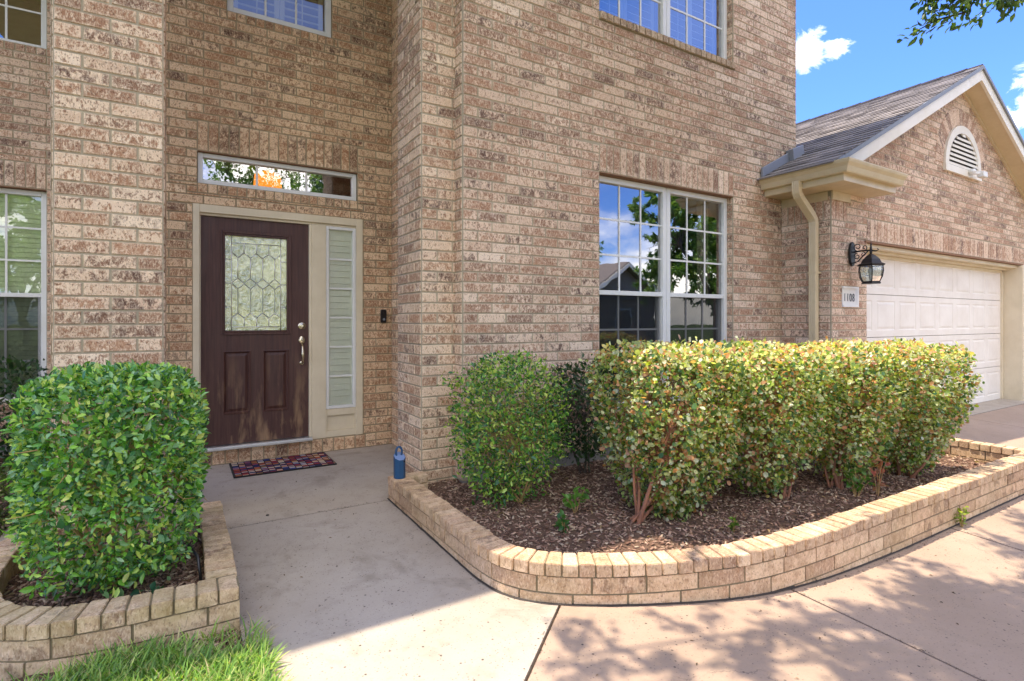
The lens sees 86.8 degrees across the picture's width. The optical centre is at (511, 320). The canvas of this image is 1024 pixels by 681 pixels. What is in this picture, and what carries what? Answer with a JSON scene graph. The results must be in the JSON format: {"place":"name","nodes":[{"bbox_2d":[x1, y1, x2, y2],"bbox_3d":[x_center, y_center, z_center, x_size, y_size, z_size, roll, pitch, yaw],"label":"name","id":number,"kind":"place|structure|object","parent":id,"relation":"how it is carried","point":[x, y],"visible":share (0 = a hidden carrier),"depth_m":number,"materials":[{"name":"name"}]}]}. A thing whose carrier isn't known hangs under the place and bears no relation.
{"place":"outdoors","nodes":[
{"label":"outdoors","id":0,"kind":"place"},
{"bbox_2d":[0,455,14,536],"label":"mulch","id":1,"kind":"object","parent":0,"point":[4,525],"visible":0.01,"depth_m":3.77,"materials":[{"name":"brown wood"}]},
{"bbox_2d":[0,354,49,467],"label":"background shrub","id":2,"kind":"object","parent":1,"relation":"on","point":[13,365],"visible":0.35,"depth_m":4.62,"materials":[{"name":"green plant"}]},
{"bbox_2d":[10,630,240,680],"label":"yard soil","id":3,"kind":"structure","parent":0,"point":[30,676],"depth_m":1.97,"materials":[{"name":"brown soil"}]},
{"bbox_2d":[37,621,283,680],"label":"thatch","id":4,"kind":"object","parent":3,"relation":"on","point":[215,645],"visible":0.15,"depth_m":2.14,"materials":[{"name":"plant"}]},
{"bbox_2d":[2,613,293,680],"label":"grass","id":5,"kind":"structure","parent":0,"point":[244,664],"depth_m":1.96,"materials":[{"name":"green plant"}]},
{"bbox_2d":[228,500,558,680],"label":"walkway","id":6,"kind":"structure","parent":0,"point":[447,617],"depth_m":2.44,"materials":[{"name":"concrete"}]},
{"bbox_2d":[0,454,904,642],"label":"ground","id":7,"kind":"structure","parent":0,"point":[1,460],"depth_m":3.96,"materials":[{"name":"soil"}]},
{"bbox_2d":[0,458,50,534],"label":"shrub","id":8,"kind":"object","parent":7,"relation":"on","point":[3,473],"visible":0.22,"depth_m":3.35,"materials":[{"name":"green plant"}]},
{"bbox_2d":[0,501,239,680],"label":"brick planter","id":9,"kind":"object","parent":7,"relation":"on","point":[33,639],"visible":0.74,"depth_m":2.10,"materials":[{"name":"beige brick"}]},
{"bbox_2d":[2,521,204,607],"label":"mulch","id":10,"kind":"object","parent":9,"relation":"in","point":[196,546],"visible":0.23,"depth_m":2.54,"materials":[{"name":"brown wood"}]},
{"bbox_2d":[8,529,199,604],"bbox_3d":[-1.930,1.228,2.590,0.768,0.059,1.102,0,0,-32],"label":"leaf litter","id":11,"kind":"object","parent":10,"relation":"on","point":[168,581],"visible":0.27,"depth_m":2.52,"materials":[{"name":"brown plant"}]},
{"bbox_2d":[0,359,211,600],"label":"clipped bush","id":12,"kind":"object","parent":10,"relation":"in","point":[108,462],"visible":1,"depth_m":2.31,"materials":[{"name":"green plant"}]},
{"bbox_2d":[130,581,163,595],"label":"seedling","id":13,"kind":"object","parent":10,"relation":"on","point":[153,588],"visible":0.17,"depth_m":2.31,"materials":[{"name":"green plant"}]},
{"bbox_2d":[186,543,201,580],"bbox_3d":[-1.488,1.152,2.542,0.131,0.197,0.023,0,0,34],"label":"irrigation tube","id":14,"kind":"object","parent":10,"relation":"on","point":[195,553],"visible":0.67,"depth_m":2.52,"materials":[{"name":"black plastic"}]},
{"bbox_2d":[0,444,397,541],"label":"porch slab","id":15,"kind":"structure","parent":7,"relation":"on","point":[356,476],"depth_m":4.10,"materials":[{"name":"concrete"}]},
{"bbox_2d":[229,452,336,477],"bbox_3d":[-2.021,1.263,4.779,0.814,0.010,0.504,0,0,-32],"label":"doormat","id":16,"kind":"object","parent":15,"relation":"on","point":[272,465],"visible":1,"depth_m":4.74,"materials":[{"name":"fabric"}]},
{"bbox_2d":[0,0,1023,547],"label":"brick house","id":17,"kind":"structure","parent":7,"relation":"on","point":[554,182],"depth_m":5.10,"materials":[{"name":"brick"}]},
{"bbox_2d":[0,188,45,401],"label":"window","id":18,"kind":"structure","parent":17,"relation":"in","point":[22,212],"depth_m":5.49,"materials":[{"name":"glass"}]},
{"bbox_2d":[0,0,45,48],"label":"window","id":19,"kind":"structure","parent":17,"relation":"in","point":[43,2],"depth_m":5.52,"materials":[{"name":"white plastic"}]},
{"bbox_2d":[201,216,307,446],"bbox_3d":[-2.330,0.093,4.952,0.897,2.022,0.113,0,0,-32],"label":"front door","id":20,"kind":"structure","parent":17,"relation":"in","point":[254,274],"depth_m":4.96,"materials":[{"name":"brown wood"}]},
{"bbox_2d":[253,168,281,188],"bbox_3d":[-2.611,-1.495,5.789,0.300,0.370,0.300,0,0,-32],"label":"pendant lamp","id":21,"kind":"object","parent":17,"relation":"hanging from","point":[267,178],"visible":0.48,"depth_m":5.68,"materials":[{"name":"orange glass"}]},
{"bbox_2d":[198,152,355,200],"bbox_3d":[-2.169,-1.336,5.107,1.377,0.269,0.075,0,0,-32],"label":"window","id":22,"kind":"structure","parent":17,"relation":"in","point":[201,156],"depth_m":5.04,"materials":[{"name":"white plastic"}]},
{"bbox_2d":[227,0,330,37],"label":"window","id":23,"kind":"structure","parent":17,"relation":"in","point":[232,5],"depth_m":5.18,"materials":[{"name":"white plastic"}]},
{"bbox_2d":[326,226,355,408],"bbox_3d":[-1.699,-0.031,5.354,0.287,1.778,0.075,0,0,-32],"label":"window","id":24,"kind":"structure","parent":17,"relation":"in","point":[340,241],"depth_m":5.37,"materials":[{"name":"white plastic"}]},
{"bbox_2d":[380,309,386,322],"bbox_3d":[-1.310,-0.048,5.526,0.058,0.135,0.035,0,0,-32],"label":"doorbell","id":25,"kind":"object","parent":17,"relation":"attached to","point":[383,315],"visible":1,"depth_m":5.52,"materials":[{"name":"black plastic"}]},
{"bbox_2d":[599,176,665,407],"bbox_3d":[1.118,-0.254,5.152,0.924,2.129,0.075,0,0,-32],"label":"window","id":26,"kind":"structure","parent":17,"relation":"in","point":[631,316],"depth_m":5.18,"materials":[{"name":"white plastic"}]},
{"bbox_2d":[599,0,665,34],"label":"window","id":27,"kind":"structure","parent":17,"relation":"in","point":[622,4],"depth_m":5.34,"materials":[{"name":"white plastic"}]},
{"bbox_2d":[657,188,726,400],"bbox_3d":[1.864,-0.229,5.710,0.924,2.179,0.247,0,0,-32],"label":"window","id":28,"kind":"structure","parent":17,"relation":"in","point":[702,315],"depth_m":5.71,"materials":[{"name":"white plastic"}]},
{"bbox_2d":[666,0,726,58],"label":"window","id":29,"kind":"structure","parent":17,"relation":"in","point":[722,4],"depth_m":5.82,"materials":[{"name":"white plastic"}]},
{"bbox_2d":[841,286,858,306],"bbox_3d":[3.716,-0.263,5.948,0.325,0.225,0.021,0,0,-32],"label":"house number plaque","id":30,"kind":"object","parent":17,"relation":"attached to","point":[850,296],"visible":1,"depth_m":5.95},
{"bbox_2d":[849,242,884,283],"bbox_3d":[3.814,-0.628,5.803,0.242,0.473,0.340,0,0,-32],"label":"wall lantern","id":31,"kind":"object","parent":17,"relation":"attached to","point":[870,260],"depth_m":5.77,"materials":[{"name":"black metal"}]},
{"bbox_2d":[866,259,999,403],"bbox_3d":[5.963,0.206,7.627,4.670,2.121,0.040,0,0,-32],"label":"garage door","id":32,"kind":"structure","parent":17,"relation":"in","point":[944,317],"depth_m":7.72,"materials":[{"name":"white plastic"}]},
{"bbox_2d":[968,169,987,178],"bbox_3d":[6.477,-2.045,7.513,0.282,0.110,0.114,0,0,-14],"label":"floodlight","id":33,"kind":"object","parent":17,"relation":"attached to","point":[979,174],"visible":1,"depth_m":7.49,"materials":[{"name":"white plastic"}]},
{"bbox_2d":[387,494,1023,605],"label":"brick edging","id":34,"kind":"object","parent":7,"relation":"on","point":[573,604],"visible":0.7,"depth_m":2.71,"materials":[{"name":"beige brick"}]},
{"bbox_2d":[388,432,1023,608],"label":"brick planter","id":35,"kind":"object","parent":7,"relation":"on","point":[835,543],"visible":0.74,"depth_m":2.75,"materials":[{"name":"beige brick"}]},
{"bbox_2d":[394,446,404,478],"bbox_3d":[-0.791,0.993,3.812,0.076,0.222,0.078,0,0,-32],"label":"water bottle","id":36,"kind":"object","parent":35,"relation":"on","point":[399,465],"visible":1,"depth_m":3.79,"materials":[{"name":"blue paint"}]},
{"bbox_2d":[428,432,988,554],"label":"mulch","id":37,"kind":"object","parent":35,"relation":"in","point":[720,522],"visible":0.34,"depth_m":3.59,"materials":[{"name":"brown wood"}]},
{"bbox_2d":[436,348,578,510],"bbox_3d":[-0.016,0.738,3.732,0.920,1.106,0.781,0,0,-32],"label":"leafy shrub","id":38,"kind":"object","parent":37,"relation":"on","point":[522,437],"visible":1,"depth_m":3.62,"materials":[{"name":"green plant"}]},
{"bbox_2d":[555,509,569,532],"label":"seedling","id":39,"kind":"object","parent":37,"relation":"on","point":[562,523],"visible":0.97,"depth_m":3.19,"materials":[{"name":"green plant"}]},
{"bbox_2d":[562,486,589,512],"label":"seedling","id":40,"kind":"object","parent":37,"relation":"on","point":[570,503],"visible":0.96,"depth_m":3.47,"materials":[{"name":"green plant"}]},
{"bbox_2d":[538,352,621,473],"bbox_3d":[0.558,0.755,4.361,0.882,0.998,0.495,0,0,-32],"label":"shrub","id":41,"kind":"object","parent":37,"relation":"on","point":[579,406],"visible":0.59,"depth_m":4.29,"materials":[{"name":"green plant"}]},
{"bbox_2d":[578,334,764,524],"bbox_3d":[1.018,0.751,3.550,1.162,1.317,1.000,0,0,-32],"label":"hedge bush","id":42,"kind":"object","parent":37,"relation":"on","point":[664,455],"visible":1,"depth_m":3.32,"materials":[{"name":"green plant"}]},
{"bbox_2d":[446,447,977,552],"bbox_3d":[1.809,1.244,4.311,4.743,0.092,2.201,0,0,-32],"label":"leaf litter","id":43,"kind":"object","parent":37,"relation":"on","point":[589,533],"visible":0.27,"depth_m":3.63,"materials":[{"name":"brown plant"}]},
{"bbox_2d":[727,516,739,534],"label":"seedling","id":44,"kind":"object","parent":37,"relation":"on","point":[733,524],"visible":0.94,"depth_m":3.15,"materials":[{"name":"green plant"}]},
{"bbox_2d":[676,336,856,498],"bbox_3d":[1.755,0.682,3.828,1.246,1.154,0.941,0,0,-32],"label":"hedge bush","id":45,"kind":"object","parent":37,"relation":"on","point":[776,425],"visible":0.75,"depth_m":3.58,"materials":[{"name":"green plant"}]},
{"bbox_2d":[765,336,927,490],"bbox_3d":[2.482,0.692,4.113,1.102,1.152,0.931,0,0,-32],"label":"hedge bush","id":46,"kind":"object","parent":37,"relation":"on","point":[858,420],"visible":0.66,"depth_m":3.89,"materials":[{"name":"green plant"}]},
{"bbox_2d":[841,469,874,496],"bbox_3d":[2.420,1.157,3.787,0.147,0.229,0.173,0,0,-32],"label":"seedling","id":47,"kind":"object","parent":37,"relation":"on","point":[854,486],"visible":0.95,"depth_m":3.81,"materials":[{"name":"green plant"}]},
{"bbox_2d":[869,456,890,495],"bbox_3d":[2.575,1.116,3.843,0.214,0.309,0.142,0,0,-32],"label":"red seedling","id":48,"kind":"object","parent":37,"relation":"on","point":[875,472],"visible":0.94,"depth_m":3.84,"materials":[{"name":"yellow plant"}]},
{"bbox_2d":[837,337,984,478],"bbox_3d":[3.207,0.701,4.409,1.117,1.153,0.896,0,0,-32],"label":"hedge bush","id":49,"kind":"object","parent":37,"relation":"on","point":[926,423],"visible":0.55,"depth_m":4.17,"materials":[{"name":"green plant"}]},
{"bbox_2d":[897,0,1023,46],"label":"oak tree","id":50,"kind":"object","parent":7,"relation":"on","point":[1000,5],"visible":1,"depth_m":4.24,"materials":[{"name":"green plant"}]},
{"bbox_2d":[528,404,1023,680],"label":"driveway","id":51,"kind":"structure","parent":0,"point":[983,640],"depth_m":2.35,"materials":[{"name":"concrete"}]},
{"bbox_2d":[230,499,1023,680],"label":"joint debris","id":52,"kind":"object","parent":51,"relation":"on","point":[739,597],"visible":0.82,"depth_m":2.71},
{"bbox_2d":[251,481,1021,678],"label":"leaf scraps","id":53,"kind":"object","parent":51,"relation":"on","point":[690,640],"visible":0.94,"depth_m":2.70,"materials":[{"name":"brown plant"}]},
{"bbox_2d":[953,506,969,526],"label":"weed","id":54,"kind":"object","parent":51,"relation":"on","point":[959,517],"visible":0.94,"depth_m":3.59,"materials":[{"name":"yellow plant"}]},
{"bbox_2d":[796,0,1023,138],"label":"sky","id":55,"kind":"structure","parent":0,"point":[848,52],"materials":[{"name":"blue"}]},
{"bbox_2d":[941,399,1023,421],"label":"garage apron","id":56,"kind":"object","parent":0,"point":[990,405],"visible":0.19,"depth_m":8.15,"materials":[{"name":"concrete"}]}
]}

